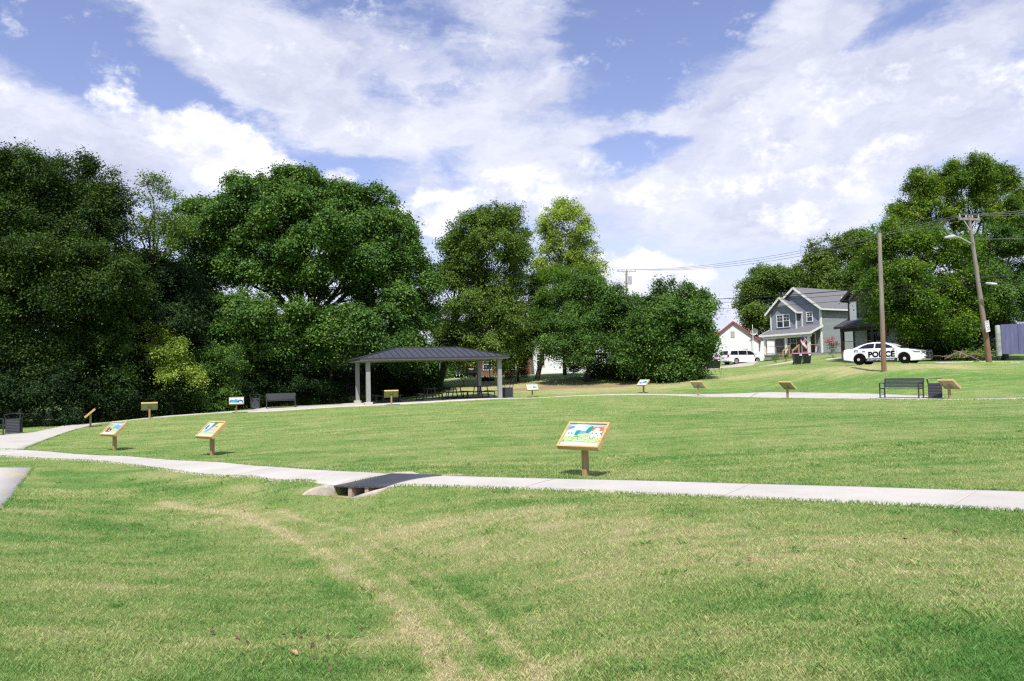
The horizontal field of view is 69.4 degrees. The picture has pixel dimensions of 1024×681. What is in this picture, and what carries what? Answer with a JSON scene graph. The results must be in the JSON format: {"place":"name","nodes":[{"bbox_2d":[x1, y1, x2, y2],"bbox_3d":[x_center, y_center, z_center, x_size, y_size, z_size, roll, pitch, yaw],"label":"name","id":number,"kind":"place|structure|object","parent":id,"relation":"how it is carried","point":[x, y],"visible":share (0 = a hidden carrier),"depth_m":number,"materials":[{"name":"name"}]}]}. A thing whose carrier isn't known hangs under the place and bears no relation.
{"place":"outdoors","nodes":[
{"label":"outdoors","id":0,"kind":"place"},
{"bbox_2d":[0,467,30,506],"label":"parking pavement","id":1,"kind":"structure","parent":0,"point":[8,483],"depth_m":15.61,"materials":[{"name":"concrete"}]},
{"bbox_2d":[0,409,258,449],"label":"walking path","id":2,"kind":"structure","parent":0,"point":[12,441],"depth_m":30.56,"materials":[{"name":"concrete"}]},
{"bbox_2d":[4,413,23,433],"bbox_3d":[-21.546,3.575,32.021,0.640,0.880,0.580,0,-3,-21],"label":"litter bin","id":3,"kind":"object","parent":2,"relation":"on","point":[13,425],"visible":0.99,"depth_m":31.81,"materials":[{"name":"metal"}]},
{"bbox_2d":[0,450,387,489],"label":"walking path","id":4,"kind":"structure","parent":0,"point":[327,477],"depth_m":15.64,"materials":[{"name":"concrete"}]},
{"bbox_2d":[143,460,975,504],"bbox_3d":[-1.924,2.403,13.073,17.212,0.315,2.026,-3,-3,32],"label":"path joint","id":5,"kind":"object","parent":4,"relation":"on","point":[743,486],"visible":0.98,"depth_m":9.75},
{"bbox_2d":[254,404,351,411],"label":"footpath","id":6,"kind":"structure","parent":0,"point":[265,409],"depth_m":44.42,"materials":[{"name":"concrete"}]},
{"bbox_2d":[250,394,260,407],"bbox_3d":[-15.818,3.741,45.622,0.640,0.880,0.580,-1,-3,-14],"label":"litter bin","id":7,"kind":"object","parent":6,"relation":"on","point":[255,402],"visible":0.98,"depth_m":45.37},
{"bbox_2d":[266,393,295,407],"bbox_3d":[-14.195,3.689,45.463,1.715,0.878,0.659,-1,-3,-16],"label":"park bench","id":8,"kind":"object","parent":6,"relation":"on","point":[280,397],"visible":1,"depth_m":45.65,"materials":[{"name":"metal"}]},
{"bbox_2d":[342,394,504,405],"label":"shelter pavement","id":9,"kind":"structure","parent":0,"point":[412,401],"depth_m":45.68,"materials":[{"name":"concrete"}]},
{"bbox_2d":[373,390,400,402],"bbox_3d":[-7.705,3.447,45.919,1.670,0.746,1.830,-1,-3,-14],"label":"picnic table","id":10,"kind":"object","parent":9,"relation":"on","point":[382,396],"visible":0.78,"depth_m":45.41,"materials":[{"name":"black metal"}]},
{"bbox_2d":[348,347,509,404],"bbox_3d":[-5.379,2.148,47.102,9.318,3.472,5.416,0,-3,-20],"label":"picnic shelter","id":11,"kind":"object","parent":9,"relation":"on","point":[416,354],"visible":0.96,"depth_m":45.98,"materials":[{"name":"grey paint"}]},
{"bbox_2d":[414,388,444,400],"bbox_3d":[-5.173,3.366,46.416,1.670,0.746,1.830,-1,-3,-16],"label":"picnic table","id":12,"kind":"object","parent":9,"relation":"on","point":[426,394],"visible":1,"depth_m":45.89,"materials":[{"name":"black metal"}]},
{"bbox_2d":[439,386,468,398],"bbox_3d":[-3.716,3.368,48.117,1.670,0.746,1.830,-1,-3,-18],"label":"picnic table","id":13,"kind":"object","parent":9,"relation":"on","point":[452,392],"visible":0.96,"depth_m":47.71,"materials":[{"name":"black metal"}]},
{"bbox_2d":[467,386,494,397],"bbox_3d":[-2.013,3.310,47.673,1.670,0.746,1.830,0,-3,-22],"label":"picnic table","id":14,"kind":"object","parent":9,"relation":"on","point":[481,391],"visible":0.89,"depth_m":47.17,"materials":[{"name":"black metal"}]},
{"bbox_2d":[502,384,513,397],"bbox_3d":[-0.281,3.169,46.712,0.640,0.880,0.580,0,-3,-23],"label":"litter bin","id":15,"kind":"object","parent":9,"relation":"on","point":[507,391],"visible":0.98,"depth_m":46.50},
{"bbox_2d":[0,354,1023,680],"bbox_3d":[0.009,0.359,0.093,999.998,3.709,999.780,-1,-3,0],"label":"lawn","id":16,"kind":"structure","parent":0,"point":[574,384],"depth_m":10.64,"materials":[{"name":"plant"}]},
{"bbox_2d":[0,365,53,428],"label":"wood edge shrub","id":17,"kind":"object","parent":16,"relation":"on","point":[5,400],"visible":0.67,"depth_m":36.89,"materials":[{"name":"green plant"}]},
{"bbox_2d":[0,236,100,418],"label":"tree","id":18,"kind":"object","parent":16,"relation":"on","point":[43,412],"depth_m":49.50,"materials":[{"name":"green plant"}]},
{"bbox_2d":[0,136,111,420],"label":"elm tree","id":19,"kind":"object","parent":16,"relation":"on","point":[22,261],"visible":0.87,"depth_m":38.20,"materials":[{"name":"green plant"}]},
{"bbox_2d":[0,356,118,426],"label":"wood edge shrub","id":20,"kind":"object","parent":16,"relation":"on","point":[59,390],"visible":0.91,"depth_m":37.37,"materials":[{"name":"green plant"}]},
{"bbox_2d":[0,144,166,423],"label":"elm tree","id":21,"kind":"object","parent":16,"relation":"on","point":[106,312],"visible":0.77,"depth_m":40.06,"materials":[{"name":"green plant"}]},
{"bbox_2d":[40,216,155,413],"bbox_3d":[-29.213,-1.788,51.794,11.573,14.739,10.479,-1,-3,0],"label":"tree","id":22,"kind":"object","parent":16,"relation":"on","point":[68,335],"depth_m":51.57,"materials":[{"name":"green plant"}]},
{"bbox_2d":[63,352,157,422],"bbox_3d":[-22.362,2.532,40.109,4.919,4.430,4.314,-3,-3,24],"label":"wood edge shrub","id":23,"kind":"object","parent":16,"relation":"on","point":[116,398],"visible":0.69,"depth_m":39.95,"materials":[{"name":"green plant"}]},
{"bbox_2d":[100,421,128,450],"bbox_3d":[-12.326,3.041,22.917,0.800,1.045,0.474,-3,-3,32],"label":"story sign","id":24,"kind":"object","parent":16,"relation":"on","point":[113,429],"visible":0.97,"depth_m":22.89,"materials":[{"name":"multicoloured wood"}]},
{"bbox_2d":[141,402,157,418],"bbox_3d":[-19.604,3.854,40.017,0.800,1.045,0.474,0,-3,-26],"label":"story sign","id":25,"kind":"object","parent":16,"relation":"on","point":[149,406],"visible":0.97,"depth_m":39.97,"materials":[{"name":"brown wood"}]},
{"bbox_2d":[99,168,208,416],"bbox_3d":[-21.697,-2.954,45.006,6.981,15.840,5.718,-1,-3,0],"label":"mimosa tree","id":26,"kind":"object","parent":16,"relation":"on","point":[150,229],"visible":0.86,"depth_m":45.06,"materials":[{"name":"green plant"}]},
{"bbox_2d":[116,371,194,416],"bbox_3d":[-20.698,3.238,42.534,4.962,2.984,3.639,-1,-3,0],"label":"wood edge shrub","id":27,"kind":"object","parent":16,"relation":"on","point":[149,396],"visible":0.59,"depth_m":42.02,"materials":[{"name":"green plant"}]},
{"bbox_2d":[100,244,228,410],"bbox_3d":[-22.174,-0.610,45.696,9.593,11.250,9.050,-1,-3,0],"label":"vine tree","id":28,"kind":"object","parent":16,"relation":"on","point":[178,311],"visible":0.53,"depth_m":44.64,"materials":[{"name":"green plant"}]},
{"bbox_2d":[129,317,214,414],"bbox_3d":[-19.629,1.620,42.277,5.916,5.956,3.878,-3,-3,22],"label":"yellow shrub","id":29,"kind":"object","parent":16,"relation":"on","point":[171,361],"visible":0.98,"depth_m":41.92,"materials":[{"name":"green plant"}]},
{"bbox_2d":[157,383,237,415],"bbox_3d":[-19.480,3.597,44.761,5.787,2.225,3.577,-2,-3,15],"label":"wood edge shrub","id":30,"kind":"object","parent":16,"relation":"on","point":[203,399],"visible":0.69,"depth_m":43.80,"materials":[{"name":"green plant"}]},
{"bbox_2d":[0,390,404,428],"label":"undergrowth","id":31,"kind":"object","parent":16,"relation":"on","point":[121,417],"visible":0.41,"depth_m":42.31,"materials":[{"name":"green plant"}]},
{"bbox_2d":[195,421,227,454],"bbox_3d":[-7.887,2.650,19.417,0.800,1.045,0.474,-4,-3,38],"label":"story sign","id":32,"kind":"object","parent":16,"relation":"on","point":[211,430],"visible":0.94,"depth_m":19.39,"materials":[{"name":"multicoloured wood"}]},
{"bbox_2d":[181,337,251,411],"bbox_3d":[-18.000,2.227,44.962,4.981,4.796,4.184,-1,-3,0],"label":"wood edge shrub","id":33,"kind":"object","parent":16,"relation":"on","point":[222,376],"visible":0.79,"depth_m":44.44,"materials":[{"name":"green plant"}]},
{"bbox_2d":[229,397,243,412],"bbox_3d":[-15.794,3.768,42.417,0.800,1.045,0.474,0,-3,-20],"label":"story sign","id":34,"kind":"object","parent":16,"relation":"on","point":[236,401],"visible":0.94,"depth_m":42.39,"materials":[{"name":"white wood"}]},
{"bbox_2d":[184,285,307,407],"bbox_3d":[-18.099,0.606,49.788,7.925,8.529,8.435,-3,-3,27],"label":"maple tree","id":35,"kind":"object","parent":16,"relation":"on","point":[254,326],"visible":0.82,"depth_m":48.44,"materials":[{"name":"green plant"}]},
{"bbox_2d":[218,373,289,409],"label":"wood edge shrub","id":36,"kind":"object","parent":16,"relation":"on","point":[248,393],"visible":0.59,"depth_m":48.15,"materials":[{"name":"green plant"}]},
{"bbox_2d":[215,309,316,401],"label":"tree","id":37,"kind":"object","parent":16,"relation":"on","point":[314,396],"visible":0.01,"depth_m":60.42,"materials":[{"name":"green plant"}]},
{"bbox_2d":[248,349,341,406],"bbox_3d":[-14.813,2.433,50.870,7.008,4.740,4.258,-1,-3,-14],"label":"wood edge shrub","id":38,"kind":"object","parent":16,"relation":"on","point":[295,378],"visible":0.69,"depth_m":50.25,"materials":[{"name":"green plant"}]},
{"bbox_2d":[158,159,450,404],"bbox_3d":[-15.165,-4.029,52.844,21.412,17.924,11.100,-1,-3,0],"label":"maple tree","id":39,"kind":"object","parent":16,"relation":"on","point":[288,217],"visible":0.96,"depth_m":51.58,"materials":[{"name":"green plant"}]},
{"bbox_2d":[301,366,378,403],"bbox_3d":[-12.306,3.155,53.358,5.744,3.343,4.486,-1,-3,0],"label":"wood edge shrub","id":40,"kind":"object","parent":16,"relation":"on","point":[348,377],"visible":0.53,"depth_m":52.80,"materials":[{"name":"green plant"}]},
{"bbox_2d":[285,300,406,403],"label":"maple tree","id":41,"kind":"object","parent":16,"relation":"on","point":[312,350],"visible":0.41,"depth_m":50.07,"materials":[{"name":"green plant"}]},
{"bbox_2d":[317,323,418,398],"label":"tree","id":42,"kind":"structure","parent":16,"relation":"on","point":[361,392],"depth_m":60.87,"materials":[{"name":"plant"}]},
{"bbox_2d":[302,471,464,497],"bbox_3d":[-2.072,2.445,12.007,1.663,0.431,2.400,-4,-4,42],"label":"path drain","id":43,"kind":"object","parent":16,"relation":"on","point":[367,487],"visible":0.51,"depth_m":11.67,"materials":[{"name":"concrete"}]},
{"bbox_2d":[384,390,397,404],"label":"story sign","id":44,"kind":"object","parent":16,"relation":"on","point":[390,393],"visible":0.9,"depth_m":42.87,"materials":[{"name":"brown wood"}]},
{"bbox_2d":[346,362,443,398],"bbox_3d":[-8.911,2.561,56.851,7.492,4.215,6.025,-1,-3,0],"label":"wood edge shrub","id":45,"kind":"object","parent":16,"relation":"on","point":[385,379],"visible":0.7,"depth_m":55.85,"materials":[{"name":"green plant"}]},
{"bbox_2d":[418,362,448,392],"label":"cedar tree","id":46,"kind":"object","parent":16,"relation":"on","point":[430,378],"visible":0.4,"depth_m":57.40,"materials":[{"name":"green plant"}]},
{"bbox_2d":[439,361,514,380],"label":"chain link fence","id":47,"kind":"object","parent":16,"relation":"on","point":[489,375],"visible":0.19,"depth_m":66.30,"materials":[{"name":"metal"}]},
{"bbox_2d":[417,197,541,385],"bbox_3d":[-3.052,-3.679,60.282,11.535,15.552,8.976,-1,-3,0],"label":"oak tree","id":48,"kind":"object","parent":16,"relation":"on","point":[484,300],"visible":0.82,"depth_m":59.22,"materials":[{"name":"green plant"}]},
{"bbox_2d":[476,360,531,376],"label":"house","id":49,"kind":"structure","parent":16,"relation":"on","point":[486,370],"depth_m":81.94,"materials":[{"name":"red brick"}]},
{"bbox_2d":[502,329,537,382],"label":"bank cedar","id":50,"kind":"object","parent":16,"relation":"on","point":[522,374],"visible":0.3,"depth_m":61.59,"materials":[{"name":"green plant"}]},
{"bbox_2d":[526,384,538,396],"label":"story sign","id":51,"kind":"object","parent":16,"relation":"on","point":[531,387],"visible":0.93,"depth_m":49.38,"materials":[{"name":"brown wood"}]},
{"bbox_2d":[502,259,611,380],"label":"hackberry tree","id":52,"kind":"object","parent":16,"relation":"on","point":[542,279],"visible":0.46,"depth_m":61.79,"materials":[{"name":"green plant"}]},
{"bbox_2d":[526,320,608,373],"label":"house","id":53,"kind":"structure","parent":16,"relation":"on","point":[547,368],"depth_m":84.45,"materials":[{"name":"white"}]},
{"bbox_2d":[524,194,615,374],"bbox_3d":[4.984,-4.797,65.336,8.164,16.291,5.457,-1,-3,-11],"label":"ash tree","id":54,"kind":"object","parent":16,"relation":"on","point":[563,210],"visible":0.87,"depth_m":64.92,"materials":[{"name":"green plant"}]},
{"bbox_2d":[556,421,611,476],"bbox_3d":[1.194,1.877,12.217,0.800,1.045,0.474,-4,-3,38],"label":"story sign","id":55,"kind":"object","parent":16,"relation":"on","point":[585,438],"visible":0.98,"depth_m":12.19,"materials":[{"name":"brown wood"}]},
{"bbox_2d":[527,271,644,381],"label":"hackberry tree","id":56,"kind":"object","parent":16,"relation":"on","point":[592,321],"visible":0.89,"depth_m":58.45,"materials":[{"name":"green plant"}]},
{"bbox_2d":[559,359,619,378],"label":"thicket shrub","id":57,"kind":"object","parent":16,"relation":"on","point":[601,372],"visible":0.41,"depth_m":61.94,"materials":[{"name":"green plant"}]},
{"bbox_2d":[607,364,639,381],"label":"thicket shrub","id":58,"kind":"object","parent":16,"relation":"on","point":[623,375],"visible":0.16,"depth_m":59.34,"materials":[{"name":"green plant"}]},
{"bbox_2d":[617,269,635,294],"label":"utility pole","id":59,"kind":"object","parent":16,"relation":"on","point":[629,279],"visible":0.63,"depth_m":91.88,"materials":[{"name":"wood"}]},
{"bbox_2d":[636,379,649,392],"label":"story sign","id":60,"kind":"object","parent":16,"relation":"on","point":[643,382],"visible":0.94,"depth_m":48.99,"materials":[{"name":"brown wood"}]},
{"bbox_2d":[613,274,727,383],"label":"mulberry tree","id":61,"kind":"object","parent":16,"relation":"on","point":[671,337],"visible":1,"depth_m":55.05,"materials":[{"name":"green plant"}]},
{"bbox_2d":[639,368,707,381],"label":"thicket shrub","id":62,"kind":"object","parent":16,"relation":"on","point":[649,377],"visible":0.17,"depth_m":56.66,"materials":[{"name":"green plant"}]},
{"bbox_2d":[690,381,705,395],"bbox_3d":[10.878,2.875,43.217,0.474,1.045,0.800,1,-3,-40],"label":"story sign","id":63,"kind":"object","parent":16,"relation":"on","point":[698,384],"visible":0.94,"depth_m":43.18,"materials":[{"name":"brown wood"}]},
{"bbox_2d":[430,323,1018,378],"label":"distant woods","id":64,"kind":"object","parent":16,"relation":"on","point":[450,374],"visible":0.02,"depth_m":180.55,"materials":[{"name":"green plant"}]},
{"bbox_2d":[712,321,774,357],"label":"house","id":65,"kind":"structure","parent":16,"relation":"on","point":[735,335],"depth_m":99.91,"materials":[{"name":"white"}]},
{"bbox_2d":[728,260,825,337],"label":"oak tree","id":66,"kind":"object","parent":16,"relation":"on","point":[774,281],"visible":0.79,"depth_m":102.69,"materials":[{"name":"green plant"}]},
{"bbox_2d":[778,381,796,397],"bbox_3d":[14.015,2.579,37.617,0.474,1.045,0.800,0,-3,-25],"label":"story sign","id":67,"kind":"object","parent":16,"relation":"on","point":[787,385],"visible":0.94,"depth_m":37.56,"materials":[{"name":"brown wood"}]},
{"bbox_2d":[791,353,802,364],"bbox_3d":[24.681,1.605,64.046,0.754,1.089,0.873,-2,-3,6],"label":"trash cart","id":68,"kind":"object","parent":16,"relation":"on","point":[797,358],"visible":0.85,"depth_m":63.71,"materials":[{"name":"black plastic"}]},
{"bbox_2d":[802,352,810,363],"bbox_3d":[25.483,1.579,64.046,0.754,1.089,0.873,-2,-3,10],"label":"trash cart","id":69,"kind":"object","parent":16,"relation":"on","point":[806,358],"visible":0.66,"depth_m":63.72,"materials":[{"name":"black plastic"}]},
{"bbox_2d":[823,336,840,355],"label":"crepe myrtle","id":70,"kind":"object","parent":16,"relation":"on","point":[833,344],"visible":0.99,"depth_m":71.49,"materials":[{"name":"pink plant"}]},
{"bbox_2d":[795,224,889,289],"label":"oak tree","id":71,"kind":"object","parent":16,"relation":"on","point":[824,268],"visible":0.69,"depth_m":97.22,"materials":[{"name":"green plant"}]},
{"bbox_2d":[877,233,886,371],"bbox_3d":[21.503,-2.037,43.006,0.289,8.425,0.634,-2,-3,6],"label":"utility pole","id":72,"kind":"object","parent":16,"relation":"on","point":[882,320],"visible":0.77,"depth_m":42.90,"materials":[{"name":"wood"}]},
{"bbox_2d":[833,264,958,358],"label":"house","id":73,"kind":"structure","parent":16,"relation":"on","point":[863,334],"depth_m":64.82,"materials":[{"name":"grey"}]},
{"bbox_2d":[856,300,874,317],"bbox_3d":[30.853,-2.812,64.411,0.090,1.500,1.800,0,-3,-31],"label":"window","id":74,"kind":"structure","parent":73,"relation":"in","point":[858,314],"depth_m":64.91,"materials":[{"name":"black glass"}]},
{"bbox_2d":[867,329,885,342],"bbox_3d":[31.602,-0.288,64.173,0.090,1.500,1.700,0,-3,-31],"label":"window","id":75,"kind":"structure","parent":73,"relation":"in","point":[877,334],"depth_m":64.20,"materials":[{"name":"black glass"}]},
{"bbox_2d":[839,213,1003,361],"bbox_3d":[32.794,-4.300,58.892,12.489,12.414,8.024,-1,-3,0],"label":"bright maple tree","id":76,"kind":"object","parent":16,"relation":"on","point":[910,269],"visible":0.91,"depth_m":58.13,"materials":[{"name":"green plant"}]},
{"bbox_2d":[894,330,951,360],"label":"shade shrub","id":77,"kind":"object","parent":16,"relation":"on","point":[931,347],"visible":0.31,"depth_m":59.83,"materials":[{"name":"green plant"}]},
{"bbox_2d":[937,379,961,398],"bbox_3d":[18.754,2.169,31.717,0.474,1.045,0.800,-1,-3,-16],"label":"story sign","id":78,"kind":"object","parent":16,"relation":"on","point":[948,384],"visible":0.94,"depth_m":31.67,"materials":[{"name":"brown wood"}]},
{"bbox_2d":[876,147,1023,358],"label":"sycamore tree","id":79,"kind":"object","parent":16,"relation":"on","point":[982,178],"visible":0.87,"depth_m":66.48,"materials":[{"name":"green plant"}]},
{"bbox_2d":[932,336,970,360],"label":"shade shrub","id":80,"kind":"object","parent":16,"relation":"on","point":[943,353],"visible":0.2,"depth_m":60.55,"materials":[{"name":"green plant"}]},
{"bbox_2d":[944,214,991,361],"bbox_3d":[27.596,-2.952,44.608,4.288,9.387,0.486,0,-3,-31],"label":"utility pole","id":81,"kind":"object","parent":16,"relation":"on","point":[986,340],"visible":0.94,"depth_m":45.15,"materials":[{"name":"wood"}]},
{"bbox_2d":[621,215,957,269],"bbox_3d":[20.110,-8.217,68.267,0.029,3.784,48.844,-1,-3,-17],"label":"power line","id":82,"kind":"object","parent":81,"relation":"attached to","point":[790,252],"visible":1,"depth_m":59.27,"materials":[{"name":"grey metal"}]},
{"bbox_2d":[661,215,964,269],"bbox_3d":[20.904,-8.221,68.479,0.029,3.796,48.786,-1,-3,-16],"label":"power line","id":83,"kind":"object","parent":81,"relation":"attached to","point":[823,248],"visible":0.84,"depth_m":56.68,"materials":[{"name":"grey metal"}]},
{"bbox_2d":[686,216,976,269],"bbox_3d":[21.934,-8.224,68.765,0.029,3.815,48.718,-1,-3,-16],"label":"power line","id":84,"kind":"object","parent":81,"relation":"attached to","point":[834,249],"visible":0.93,"depth_m":57.48,"materials":[{"name":"grey metal"}]},
{"bbox_2d":[720,286,972,308],"bbox_3d":[21.342,-3.788,68.592,0.033,3.446,48.819,-1,-3,-17],"label":"power line","id":85,"kind":"object","parent":81,"relation":"attached to","point":[856,299],"visible":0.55,"depth_m":54.35,"materials":[{"name":"black metal"}]},
{"bbox_2d":[718,281,975,302],"bbox_3d":[21.339,-4.202,68.599,0.033,3.735,48.790,-1,-3,-17],"label":"power line","id":86,"kind":"object","parent":81,"relation":"attached to","point":[857,293],"visible":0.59,"depth_m":54.56,"materials":[{"name":"black metal"}]},
{"bbox_2d":[723,277,974,298],"bbox_3d":[21.337,-4.498,68.606,0.058,3.792,48.776,-1,-3,-17],"label":"power line","id":87,"kind":"object","parent":81,"relation":"attached to","point":[857,289],"visible":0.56,"depth_m":54.38,"materials":[{"name":"black metal"}]},
{"bbox_2d":[943,344,995,360],"bbox_3d":[33.773,0.968,54.968,4.370,1.282,2.641,-1,-3,0],"label":"brush pile","id":88,"kind":"object","parent":16,"relation":"on","point":[977,354],"visible":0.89,"depth_m":54.82,"materials":[{"name":"brown plant"}]},
{"bbox_2d":[938,329,1009,360],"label":"shade shrub","id":89,"kind":"object","parent":16,"relation":"on","point":[977,345],"visible":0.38,"depth_m":59.93,"materials":[{"name":"green plant"}]},
{"bbox_2d":[934,272,1019,356],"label":"shade tree","id":90,"kind":"object","parent":16,"relation":"on","point":[991,333],"visible":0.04,"depth_m":65.04,"materials":[{"name":"green plant"}]},
{"bbox_2d":[950,205,1023,360],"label":"shade tree","id":91,"kind":"object","parent":16,"relation":"on","point":[1011,296],"visible":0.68,"depth_m":60.89,"materials":[{"name":"green plant"}]},
{"bbox_2d":[995,325,1001,355],"bbox_3d":[36.304,0.002,55.244,0.380,2.300,0.380,-1,-3,0],"label":"gate post","id":92,"kind":"object","parent":16,"relation":"on","point":[998,341],"visible":1,"depth_m":55.12,"materials":[{"name":"white paint"}]},
{"bbox_2d":[1000,323,1023,353],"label":"board fence","id":93,"kind":"object","parent":16,"relation":"on","point":[1012,336],"visible":0.97,"depth_m":55.98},
{"bbox_2d":[0,0,1023,377],"label":"sky","id":94,"kind":"structure","parent":0,"point":[696,133],"materials":[{"name":"blue"}]},
{"bbox_2d":[505,392,756,398],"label":"walking path","id":95,"kind":"structure","parent":0,"point":[730,395],"depth_m":44.12,"materials":[{"name":"concrete"}]},
{"bbox_2d":[387,475,1023,511],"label":"walking path","id":96,"kind":"structure","parent":0,"point":[1012,500],"depth_m":9.85,"materials":[{"name":"concrete"}]},
{"bbox_2d":[714,361,758,368],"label":"driveway","id":97,"kind":"structure","parent":0,"point":[743,364],"depth_m":82.05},
{"bbox_2d":[719,349,763,363],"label":"parked minivan","id":98,"kind":"object","parent":97,"relation":"on","point":[736,356],"visible":0.89,"depth_m":87.04,"materials":[{"name":"white paint"}]},
{"bbox_2d":[759,287,852,359],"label":"house","id":99,"kind":"structure","parent":0,"point":[813,324],"depth_m":82.17,"materials":[{"name":"grey"}]},
{"bbox_2d":[776,314,789,327],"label":"window","id":100,"kind":"structure","parent":99,"relation":"in","point":[782,321],"depth_m":83.69,"materials":[{"name":"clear glass"}]},
{"bbox_2d":[784,337,796,349],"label":"window","id":101,"kind":"structure","parent":99,"relation":"in","point":[792,342],"depth_m":83.27,"materials":[{"name":"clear glass"}]},
{"bbox_2d":[750,392,943,399],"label":"footpath","id":102,"kind":"structure","parent":0,"point":[817,395],"depth_m":37.88,"materials":[{"name":"concrete"}]},
{"bbox_2d":[879,378,923,397],"bbox_3d":[17.604,2.149,33.447,0.659,0.878,1.715,1,-3,-40],"label":"park bench","id":103,"kind":"object","parent":102,"relation":"on","point":[904,383],"visible":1,"depth_m":33.63,"materials":[{"name":"metal"}]},
{"bbox_2d":[926,378,942,397],"bbox_3d":[18.703,2.099,32.720,0.640,0.880,0.580,-3,-3,32],"label":"litter bin","id":104,"kind":"object","parent":102,"relation":"on","point":[934,389],"visible":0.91,"depth_m":32.51,"materials":[{"name":"metal"}]},
{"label":"road","id":105,"kind":"structure","parent":0,"visible":0},
{"bbox_2d":[455,362,476,377],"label":"parked vehicle","id":106,"kind":"object","parent":105,"relation":"on","point":[458,375],"visible":0.37,"depth_m":69.72,"materials":[{"name":"black paint"}]},
{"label":"road","id":107,"kind":"structure","parent":0,"visible":0},
{"bbox_2d":[842,341,932,364],"bbox_3d":[25.151,0.806,49.602,2.140,1.580,5.313,1,-4,-45],"label":"police car","id":108,"kind":"object","parent":107,"relation":"on","point":[867,353],"visible":0.94,"depth_m":49.08,"materials":[{"name":"white paint"}]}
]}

